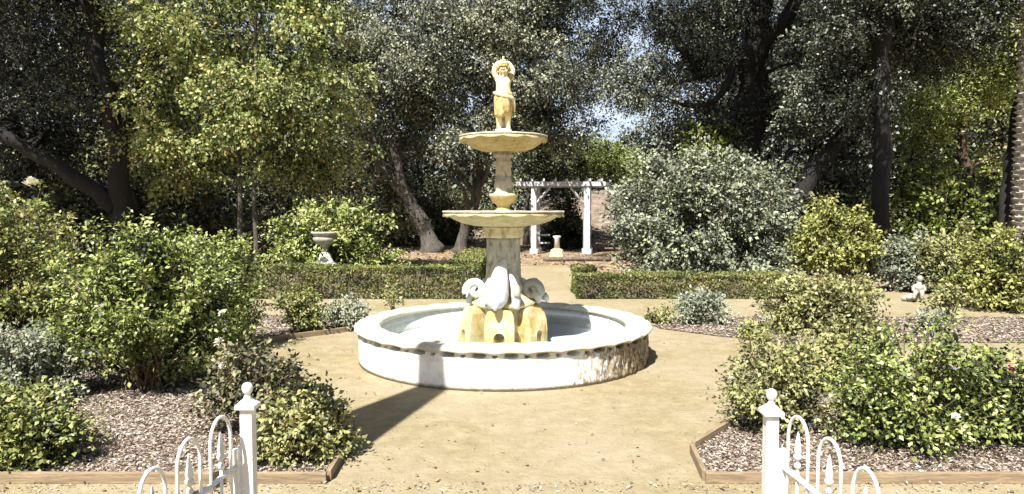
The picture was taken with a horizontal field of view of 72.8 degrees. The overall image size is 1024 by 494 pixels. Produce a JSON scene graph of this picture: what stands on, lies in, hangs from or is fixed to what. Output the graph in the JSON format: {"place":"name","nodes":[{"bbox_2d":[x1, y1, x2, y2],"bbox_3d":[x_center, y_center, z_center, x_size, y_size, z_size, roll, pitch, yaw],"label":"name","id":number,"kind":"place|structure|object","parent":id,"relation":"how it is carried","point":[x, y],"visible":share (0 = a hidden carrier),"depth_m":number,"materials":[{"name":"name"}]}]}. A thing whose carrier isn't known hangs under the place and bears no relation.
{"place":"outdoors","nodes":[
{"label":"outdoors","id":0,"kind":"place"},
{"bbox_2d":[0,361,331,470],"bbox_3d":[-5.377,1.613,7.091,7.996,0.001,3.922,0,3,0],"label":"planting bed ground","id":1,"kind":"structure","parent":0,"point":[159,450],"depth_m":6.16,"materials":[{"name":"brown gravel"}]},
{"bbox_2d":[0,315,108,404],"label":"rose bush","id":2,"kind":"object","parent":1,"relation":"on","point":[20,365],"visible":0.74,"depth_m":7.13,"materials":[{"name":"plant"}]},
{"bbox_2d":[0,372,113,470],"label":"rose bush","id":3,"kind":"object","parent":1,"relation":"on","point":[36,431],"visible":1,"depth_m":5.34,"materials":[{"name":"green plant"}]},
{"bbox_2d":[16,207,270,392],"bbox_3d":[-4.042,0.578,7.685,2.444,2.046,2.003,2,4,30],"label":"rose bush","id":4,"kind":"object","parent":1,"relation":"on","point":[142,319],"visible":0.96,"depth_m":7.44,"materials":[{"name":"green plant"}]},
{"bbox_2d":[176,330,322,433],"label":"rose bush","id":5,"kind":"object","parent":1,"relation":"on","point":[237,378],"visible":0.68,"depth_m":6.13,"materials":[{"name":"green plant"}]},
{"bbox_2d":[238,370,370,470],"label":"rose bush","id":6,"kind":"object","parent":1,"relation":"on","point":[286,433],"visible":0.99,"depth_m":5.45,"materials":[{"name":"green plant"}]},
{"bbox_2d":[0,314,346,338],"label":"planting bed ground","id":7,"kind":"structure","parent":0,"point":[276,330],"depth_m":11.76,"materials":[{"name":"brown wood"}]},
{"bbox_2d":[0,176,102,328],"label":"rose bush","id":8,"kind":"object","parent":7,"relation":"on","point":[13,305],"visible":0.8,"depth_m":11.56,"materials":[{"name":"green plant"}]},
{"bbox_2d":[268,286,332,332],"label":"rose bush","id":9,"kind":"object","parent":7,"relation":"on","point":[299,314],"visible":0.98,"depth_m":11.11,"materials":[{"name":"green plant"}]},
{"bbox_2d":[319,291,376,329],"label":"rose bush","id":10,"kind":"object","parent":7,"relation":"on","point":[349,316],"visible":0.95,"depth_m":11.62,"materials":[{"name":"plant"}]},
{"bbox_2d":[7,0,992,210],"label":"sky","id":11,"kind":"structure","parent":0,"point":[614,127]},
{"bbox_2d":[0,480,1017,492],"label":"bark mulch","id":12,"kind":"object","parent":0,"point":[832,488],"visible":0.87,"depth_m":4.99,"materials":[{"name":"brown wood"}]},
{"bbox_2d":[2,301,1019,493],"bbox_3d":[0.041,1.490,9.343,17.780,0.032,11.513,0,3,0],"label":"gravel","id":13,"kind":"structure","parent":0,"point":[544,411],"depth_m":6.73,"materials":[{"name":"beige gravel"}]},
{"bbox_2d":[0,217,1023,493],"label":"ground","id":14,"kind":"structure","parent":0,"point":[550,445],"depth_m":6.54,"materials":[{"name":"beige sand"}]},
{"bbox_2d":[0,8,82,203],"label":"background tree","id":15,"kind":"object","parent":14,"relation":"on","point":[20,177],"visible":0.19,"depth_m":32.63,"materials":[{"name":"green plant"}]},
{"bbox_2d":[0,165,140,275],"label":"understorey shrub","id":16,"kind":"object","parent":14,"relation":"on","point":[56,196],"visible":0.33,"depth_m":20.55,"materials":[{"name":"green plant"}]},
{"bbox_2d":[0,0,154,208],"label":"background tree","id":17,"kind":"object","parent":14,"relation":"on","point":[58,118],"visible":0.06,"depth_m":34.41,"materials":[{"name":"green plant"}]},
{"bbox_2d":[3,161,173,273],"bbox_3d":[-13.933,-0.932,22.446,5.499,3.591,5.326,2,4,39],"label":"understorey shrub","id":18,"kind":"object","parent":14,"relation":"on","point":[77,199],"visible":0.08,"depth_m":21.69,"materials":[{"name":"green plant"}]},
{"bbox_2d":[0,0,179,263],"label":"oak tree","id":19,"kind":"object","parent":14,"relation":"on","point":[39,149],"visible":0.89,"depth_m":19.88,"materials":[{"name":"green plant"}]},
{"bbox_2d":[29,0,224,214],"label":"background tree","id":20,"kind":"object","parent":14,"relation":"on","point":[101,171],"visible":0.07,"depth_m":33.88,"materials":[{"name":"green plant"}]},
{"bbox_2d":[0,471,326,483],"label":"edging board","id":21,"kind":"object","parent":14,"relation":"on","point":[153,477],"visible":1,"depth_m":5.07,"materials":[{"name":"brown wood"}]},
{"bbox_2d":[76,165,271,263],"bbox_3d":[-12.302,-0.996,23.749,6.888,3.597,6.547,2,4,35],"label":"understorey shrub","id":22,"kind":"object","parent":14,"relation":"on","point":[166,213],"visible":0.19,"depth_m":23.42,"materials":[{"name":"green plant"}]},
{"bbox_2d":[90,0,263,258],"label":"gum tree","id":23,"kind":"object","parent":14,"relation":"on","point":[179,48],"visible":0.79,"depth_m":19.67,"materials":[{"name":"green plant"}]},
{"bbox_2d":[100,153,294,259],"bbox_3d":[-11.937,-1.635,25.766,8.159,4.646,7.077,-2,3,-29],"label":"understorey shrub","id":24,"kind":"object","parent":14,"relation":"on","point":[233,201],"visible":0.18,"depth_m":24.94,"materials":[{"name":"green plant"}]},
{"bbox_2d":[126,0,277,231],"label":"background tree","id":25,"kind":"object","parent":14,"relation":"on","point":[246,37],"visible":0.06,"depth_m":37.73,"materials":[{"name":"green plant"}]},
{"bbox_2d":[177,225,275,347],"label":"rose bush","id":26,"kind":"object","parent":14,"relation":"on","point":[233,256],"visible":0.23,"depth_m":9.80,"materials":[{"name":"green plant"}]},
{"bbox_2d":[234,382,260,493],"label":"gate post","id":27,"kind":"object","parent":14,"relation":"on","point":[247,405],"visible":1,"depth_m":3.65,"materials":[{"name":"white metal"}]},
{"bbox_2d":[137,415,241,493],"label":"garden gate","id":28,"kind":"structure","parent":27,"relation":"attached to","point":[233,471],"depth_m":3.43,"materials":[{"name":"white metal"}]},
{"bbox_2d":[173,0,387,263],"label":"gum tree","id":29,"kind":"object","parent":14,"relation":"on","point":[273,100],"visible":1,"depth_m":19.08,"materials":[{"name":"green plant"}]},
{"bbox_2d":[87,246,486,299],"bbox_3d":[-5.105,0.570,18.506,9.038,0.962,6.159,0,3,0],"label":"hedge","id":30,"kind":"object","parent":14,"relation":"on","point":[436,280],"visible":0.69,"depth_m":15.62,"materials":[{"name":"green plant"}]},
{"bbox_2d":[251,326,350,343],"bbox_3d":[-3.274,1.381,10.911,1.660,0.082,0.036,-3,4,-42],"label":"edging board","id":31,"kind":"object","parent":14,"relation":"on","point":[307,334],"visible":0.83,"depth_m":10.90,"materials":[{"name":"brown wood"}]},
{"bbox_2d":[231,0,389,242],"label":"background tree","id":32,"kind":"object","parent":14,"relation":"on","point":[320,118],"visible":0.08,"depth_m":36.88,"materials":[{"name":"green plant"}]},
{"bbox_2d":[311,231,337,265],"bbox_3d":[-4.517,0.366,16.793,0.660,1.483,0.660,0,3,0],"label":"stone urn","id":33,"kind":"object","parent":14,"relation":"on","point":[323,240],"visible":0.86,"depth_m":16.60,"materials":[{"name":"beige stone"}]},
{"bbox_2d":[228,140,434,264],"bbox_3d":[-6.624,-1.562,24.645,7.702,4.609,6.835,0,3,0],"label":"understorey shrub","id":34,"kind":"object","parent":14,"relation":"on","point":[360,193],"visible":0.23,"depth_m":24.56,"materials":[{"name":"green plant"}]},
{"bbox_2d":[257,190,410,266],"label":"flowering shrub","id":35,"kind":"object","parent":14,"relation":"on","point":[354,244],"visible":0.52,"depth_m":17.14,"materials":[{"name":"green plant"}]},
{"bbox_2d":[326,446,348,480],"bbox_3d":[-1.366,1.671,5.460,0.037,0.082,0.658,0,3,-2],"label":"edging board","id":36,"kind":"object","parent":14,"relation":"on","point":[332,468],"visible":0.54,"depth_m":5.26,"materials":[{"name":"brown wood"}]},
{"bbox_2d":[373,280,404,309],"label":"rose bush","id":37,"kind":"object","parent":14,"relation":"on","point":[394,301],"visible":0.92,"depth_m":13.39,"materials":[{"name":"green plant"}]},
{"bbox_2d":[303,0,490,252],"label":"leaning oak","id":38,"kind":"object","parent":14,"relation":"on","point":[411,91],"visible":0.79,"depth_m":31.59,"materials":[{"name":"green plant"}]},
{"bbox_2d":[340,0,467,223],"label":"background tree","id":39,"kind":"object","parent":14,"relation":"on","point":[395,14],"visible":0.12,"depth_m":42.75,"materials":[{"name":"green plant"}]},
{"bbox_2d":[355,169,456,245],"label":"understorey shrub","id":40,"kind":"object","parent":14,"relation":"on","point":[392,196],"visible":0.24,"depth_m":38.16,"materials":[{"name":"green plant"}]},
{"bbox_2d":[403,170,496,244],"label":"understorey shrub","id":41,"kind":"object","parent":14,"relation":"on","point":[443,229],"visible":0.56,"depth_m":39.17,"materials":[{"name":"green plant"}]},
{"bbox_2d":[7,243,928,291],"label":"leaf litter","id":42,"kind":"object","parent":14,"relation":"on","point":[529,248],"visible":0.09,"depth_m":30.08,"materials":[{"name":"brown plant"}]},
{"bbox_2d":[429,0,558,232],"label":"background tree","id":43,"kind":"object","parent":14,"relation":"on","point":[491,182],"visible":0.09,"depth_m":44.73,"materials":[{"name":"green plant"}]},
{"bbox_2d":[354,56,652,391],"bbox_3d":[-0.117,-0.543,9.485,4.034,4.075,4.031,0,3,0],"label":"fountain","id":44,"kind":"object","parent":14,"relation":"on","point":[507,329],"visible":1,"depth_m":8.99,"materials":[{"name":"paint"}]},
{"bbox_2d":[392,0,620,253],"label":"twisted oak","id":45,"kind":"object","parent":14,"relation":"on","point":[500,29],"visible":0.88,"depth_m":29.93,"materials":[{"name":"green plant"}]},
{"bbox_2d":[15,123,1006,231],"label":"woodland","id":46,"kind":"object","parent":14,"relation":"on","point":[439,171],"depth_m":61.60,"materials":[{"name":"green plant"}]},
{"bbox_2d":[67,301,1015,493],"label":"fallen leaves","id":47,"kind":"object","parent":14,"relation":"on","point":[436,480],"visible":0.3,"depth_m":5.90,"materials":[{"name":"brown plant"}]},
{"bbox_2d":[549,236,563,256],"bbox_3d":[1.910,-0.027,29.540,0.628,0.910,0.628,1,3,22],"label":"stone pedestal","id":48,"kind":"object","parent":14,"relation":"on","point":[556,251],"visible":0.96,"depth_m":29.39,"materials":[{"name":"beige stone"}]},
{"bbox_2d":[511,133,604,244],"bbox_3d":[2.399,-3.499,39.869,5.954,6.794,5.431,0,3,0],"label":"dark tree","id":49,"kind":"object","parent":14,"relation":"on","point":[535,164],"visible":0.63,"depth_m":39.02,"materials":[{"name":"green plant"}]},
{"bbox_2d":[516,179,605,253],"bbox_3d":[2.195,-1.426,32.420,4.028,3.398,3.000,0,3,0],"label":"pergola","id":50,"kind":"object","parent":14,"relation":"on","point":[587,185],"visible":0.99,"depth_m":31.37,"materials":[{"name":"white wood"}]},
{"bbox_2d":[540,189,598,248],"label":"understorey shrub","id":51,"kind":"object","parent":14,"relation":"on","point":[568,228],"visible":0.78,"depth_m":35.56,"materials":[{"name":"green plant"}]},
{"bbox_2d":[543,256,611,260],"bbox_3d":[2.545,0.470,27.074,2.660,0.209,0.238,0,3,0],"label":"fallen log","id":52,"kind":"object","parent":14,"relation":"on","point":[573,258],"visible":0.86,"depth_m":27.01,"materials":[{"name":"brown wood"}]},
{"bbox_2d":[561,130,655,245],"bbox_3d":[5.665,-3.392,39.212,5.020,6.634,4.992,-2,4,-34],"label":"light tree","id":53,"kind":"object","parent":14,"relation":"on","point":[612,164],"visible":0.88,"depth_m":38.45,"materials":[{"name":"green plant"}]},
{"bbox_2d":[597,247,625,250],"bbox_3d":[4.805,0.122,33.570,1.382,0.204,0.226,0,3,0],"label":"fallen log","id":54,"kind":"object","parent":14,"relation":"on","point":[608,249],"visible":0.85,"depth_m":33.50,"materials":[{"name":"brown wood"}]},
{"bbox_2d":[601,109,680,220],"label":"background tree","id":55,"kind":"object","parent":14,"relation":"on","point":[638,131],"visible":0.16,"depth_m":44.92,"materials":[{"name":"green plant"}]},
{"bbox_2d":[610,170,672,242],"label":"understorey shrub","id":56,"kind":"object","parent":14,"relation":"on","point":[632,198],"visible":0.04,"depth_m":39.19,"materials":[{"name":"green plant"}]},
{"bbox_2d":[567,261,788,298],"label":"hedge","id":57,"kind":"object","parent":14,"relation":"on","point":[589,280],"visible":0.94,"depth_m":15.63,"materials":[{"name":"green plant"}]},
{"bbox_2d":[690,443,706,480],"bbox_3d":[1.452,1.673,5.426,0.036,0.082,0.593,0,3,6],"label":"edging board","id":58,"kind":"object","parent":14,"relation":"on","point":[698,462],"visible":0.9,"depth_m":5.34,"materials":[{"name":"brown wood"}]},
{"bbox_2d":[662,101,740,210],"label":"understorey shrub","id":59,"kind":"object","parent":14,"relation":"on","point":[691,132],"visible":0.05,"depth_m":23.16,"materials":[{"name":"green plant"}]},
{"bbox_2d":[592,134,811,281],"bbox_3d":[5.275,-0.980,18.735,6.263,4.047,4.926,0,3,0],"label":"round shrub","id":60,"kind":"object","parent":14,"relation":"on","point":[711,230],"visible":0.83,"depth_m":18.03,"materials":[{"name":"green plant"}]},
{"bbox_2d":[691,417,736,447],"bbox_3d":[1.790,1.636,6.111,0.036,0.082,0.908,2,4,39],"label":"edging board","id":61,"kind":"object","parent":14,"relation":"on","point":[710,434],"visible":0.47,"depth_m":6.07,"materials":[{"name":"brown wood"}]},
{"bbox_2d":[647,0,800,213],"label":"background tree","id":62,"kind":"object","parent":14,"relation":"on","point":[731,94],"visible":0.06,"depth_m":38.87,"materials":[{"name":"green plant"}]},
{"bbox_2d":[535,0,969,233],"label":"great oak","id":63,"kind":"object","parent":14,"relation":"on","point":[757,99],"visible":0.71,"depth_m":24.33,"materials":[{"name":"green plant"}]},
{"bbox_2d":[758,388,784,493],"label":"gate post","id":64,"kind":"object","parent":14,"relation":"on","point":[770,411],"visible":1,"depth_m":3.65,"materials":[{"name":"white metal"}]},
{"bbox_2d":[777,415,880,493],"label":"garden gate","id":65,"kind":"structure","parent":64,"relation":"attached to","point":[784,471],"depth_m":3.43,"materials":[{"name":"white metal"}]},
{"bbox_2d":[734,0,891,220],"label":"background tree","id":66,"kind":"object","parent":14,"relation":"on","point":[808,146],"visible":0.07,"depth_m":35.19,"materials":[{"name":"green plant"}]},
{"bbox_2d":[783,193,892,289],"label":"yellow shrub","id":67,"kind":"object","parent":14,"relation":"on","point":[835,240],"visible":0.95,"depth_m":16.67,"materials":[{"name":"green plant"}]},
{"bbox_2d":[766,157,912,276],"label":"understorey shrub","id":68,"kind":"object","parent":14,"relation":"on","point":[818,191],"visible":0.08,"depth_m":21.33,"materials":[{"name":"green plant"}]},
{"bbox_2d":[705,471,1023,483],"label":"edging board","id":69,"kind":"object","parent":14,"relation":"on","point":[895,477],"visible":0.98,"depth_m":5.07,"materials":[{"name":"brown wood"}]},
{"bbox_2d":[765,2,994,270],"bbox_3d":[11.469,-3.633,21.563,7.317,9.318,5.851,0,3,0],"label":"slanting oak","id":70,"kind":"object","parent":14,"relation":"on","point":[852,116],"visible":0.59,"depth_m":20.77,"materials":[{"name":"green plant"}]},
{"bbox_2d":[772,0,1023,280],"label":"upright oak","id":71,"kind":"object","parent":14,"relation":"on","point":[879,23],"visible":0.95,"depth_m":19.27,"materials":[{"name":"green plant"}]},
{"bbox_2d":[794,0,1003,239],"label":"background tree","id":72,"kind":"object","parent":14,"relation":"on","point":[898,128],"visible":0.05,"depth_m":31.59,"materials":[{"name":"green plant"}]},
{"bbox_2d":[867,226,947,291],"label":"sage bush","id":73,"kind":"object","parent":14,"relation":"on","point":[900,270],"visible":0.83,"depth_m":16.89,"materials":[{"name":"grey plant"}]},
{"bbox_2d":[901,276,926,301],"bbox_3d":[8.792,0.916,15.144,0.479,0.588,0.404,0,3,0],"label":"garden statue","id":74,"kind":"object","parent":14,"relation":"on","point":[919,289],"visible":0.98,"depth_m":15.10,"materials":[{"name":"grey stone"}]},
{"bbox_2d":[866,153,998,263],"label":"understorey shrub","id":75,"kind":"object","parent":14,"relation":"on","point":[931,218],"visible":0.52,"depth_m":21.92,"materials":[{"name":"green plant"}]},
{"bbox_2d":[908,216,981,289],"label":"rose bush","id":76,"kind":"object","parent":14,"relation":"on","point":[938,246],"visible":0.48,"depth_m":16.41,"materials":[{"name":"green plant"}]},
{"bbox_2d":[922,247,980,298],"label":"dark shrub","id":77,"kind":"object","parent":14,"relation":"on","point":[934,281],"visible":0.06,"depth_m":15.98,"materials":[{"name":"green plant"}]},
{"bbox_2d":[889,0,1019,210],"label":"light tree","id":78,"kind":"object","parent":14,"relation":"on","point":[931,113],"visible":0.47,"depth_m":25.71,"materials":[{"name":"green plant"}]},
{"bbox_2d":[900,0,1018,213],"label":"background tree","id":79,"kind":"object","parent":14,"relation":"on","point":[983,137],"visible":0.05,"depth_m":33.37,"materials":[{"name":"green plant"}]},
{"bbox_2d":[924,157,1013,247],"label":"understorey shrub","id":80,"kind":"object","parent":14,"relation":"on","point":[985,183],"visible":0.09,"depth_m":23.01,"materials":[{"name":"green plant"}]},
{"bbox_2d":[932,0,1023,241],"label":"leaning tree","id":81,"kind":"object","parent":14,"relation":"on","point":[1005,199],"visible":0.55,"depth_m":20.05,"materials":[{"name":"green plant"}]},
{"bbox_2d":[936,218,1023,313],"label":"rose bush","id":82,"kind":"object","parent":14,"relation":"on","point":[997,276],"visible":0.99,"depth_m":13.74,"materials":[{"name":"green plant"}]},
{"bbox_2d":[971,23,1014,193],"bbox_3d":[26.260,-6.895,33.669,9.298,14.297,8.042,0,3,0],"label":"background tree","id":83,"kind":"object","parent":14,"relation":"on","point":[1002,140],"visible":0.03,"depth_m":33.55,"materials":[{"name":"green plant"}]},
{"bbox_2d":[1009,0,1023,250],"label":"palm tree","id":84,"kind":"object","parent":14,"relation":"on","point":[1017,206],"visible":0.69,"depth_m":19.03,"materials":[{"name":"brown plant"}]},
{"bbox_2d":[412,190,772,243],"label":"hill","id":85,"kind":"structure","parent":0,"point":[604,235],"depth_m":45.62,"materials":[{"name":"brown soil"}]},
{"bbox_2d":[643,315,1023,342],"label":"planting bed ground","id":86,"kind":"structure","parent":0,"point":[731,330],"depth_m":11.56,"materials":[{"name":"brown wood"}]},
{"bbox_2d":[641,301,677,325],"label":"rose bush","id":87,"kind":"object","parent":86,"relation":"on","point":[664,314],"visible":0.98,"depth_m":12.15,"materials":[{"name":"green plant"}]},
{"bbox_2d":[670,284,739,325],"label":"rose bush","id":88,"kind":"object","parent":86,"relation":"on","point":[696,301],"visible":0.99,"depth_m":12.06,"materials":[{"name":"plant"}]},
{"bbox_2d":[732,315,776,339],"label":"rose bush","id":89,"kind":"object","parent":86,"relation":"on","point":[745,331],"visible":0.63,"depth_m":10.76,"materials":[{"name":"green plant"}]},
{"bbox_2d":[749,260,892,336],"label":"rose bush","id":90,"kind":"object","parent":86,"relation":"on","point":[826,300],"visible":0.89,"depth_m":11.00,"materials":[{"name":"green plant"}]},
{"bbox_2d":[904,306,959,331],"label":"rose bush","id":91,"kind":"object","parent":86,"relation":"on","point":[930,321],"visible":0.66,"depth_m":11.41,"materials":[{"name":"green plant"}]},
{"bbox_2d":[917,280,980,324],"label":"rose bush","id":92,"kind":"object","parent":86,"relation":"on","point":[947,294],"visible":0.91,"depth_m":11.98,"materials":[{"name":"green plant"}]},
{"bbox_2d":[696,361,1023,470],"bbox_3d":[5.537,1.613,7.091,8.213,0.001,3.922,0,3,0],"label":"planting bed ground","id":93,"kind":"structure","parent":0,"point":[844,460],"depth_m":5.65,"materials":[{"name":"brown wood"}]},
{"bbox_2d":[699,318,844,436],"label":"rose bush","id":94,"kind":"object","parent":93,"relation":"on","point":[787,374],"visible":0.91,"depth_m":6.19,"materials":[{"name":"green plant"}]},
{"bbox_2d":[788,307,891,391],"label":"rose bush","id":95,"kind":"object","parent":93,"relation":"on","point":[849,334],"visible":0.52,"depth_m":7.60,"materials":[{"name":"green plant"}]},
{"bbox_2d":[809,301,1021,461],"bbox_3d":[3.414,1.071,5.861,1.663,1.257,1.273,0,3,0],"label":"rose bush","id":96,"kind":"object","parent":93,"relation":"on","point":[917,395],"visible":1,"depth_m":5.71,"materials":[{"name":"green plant"}]},
{"bbox_2d":[923,338,1023,446],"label":"rose bush","id":97,"kind":"object","parent":93,"relation":"on","point":[1013,387],"visible":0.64,"depth_m":5.83,"materials":[{"name":"green plant"}]}
]}

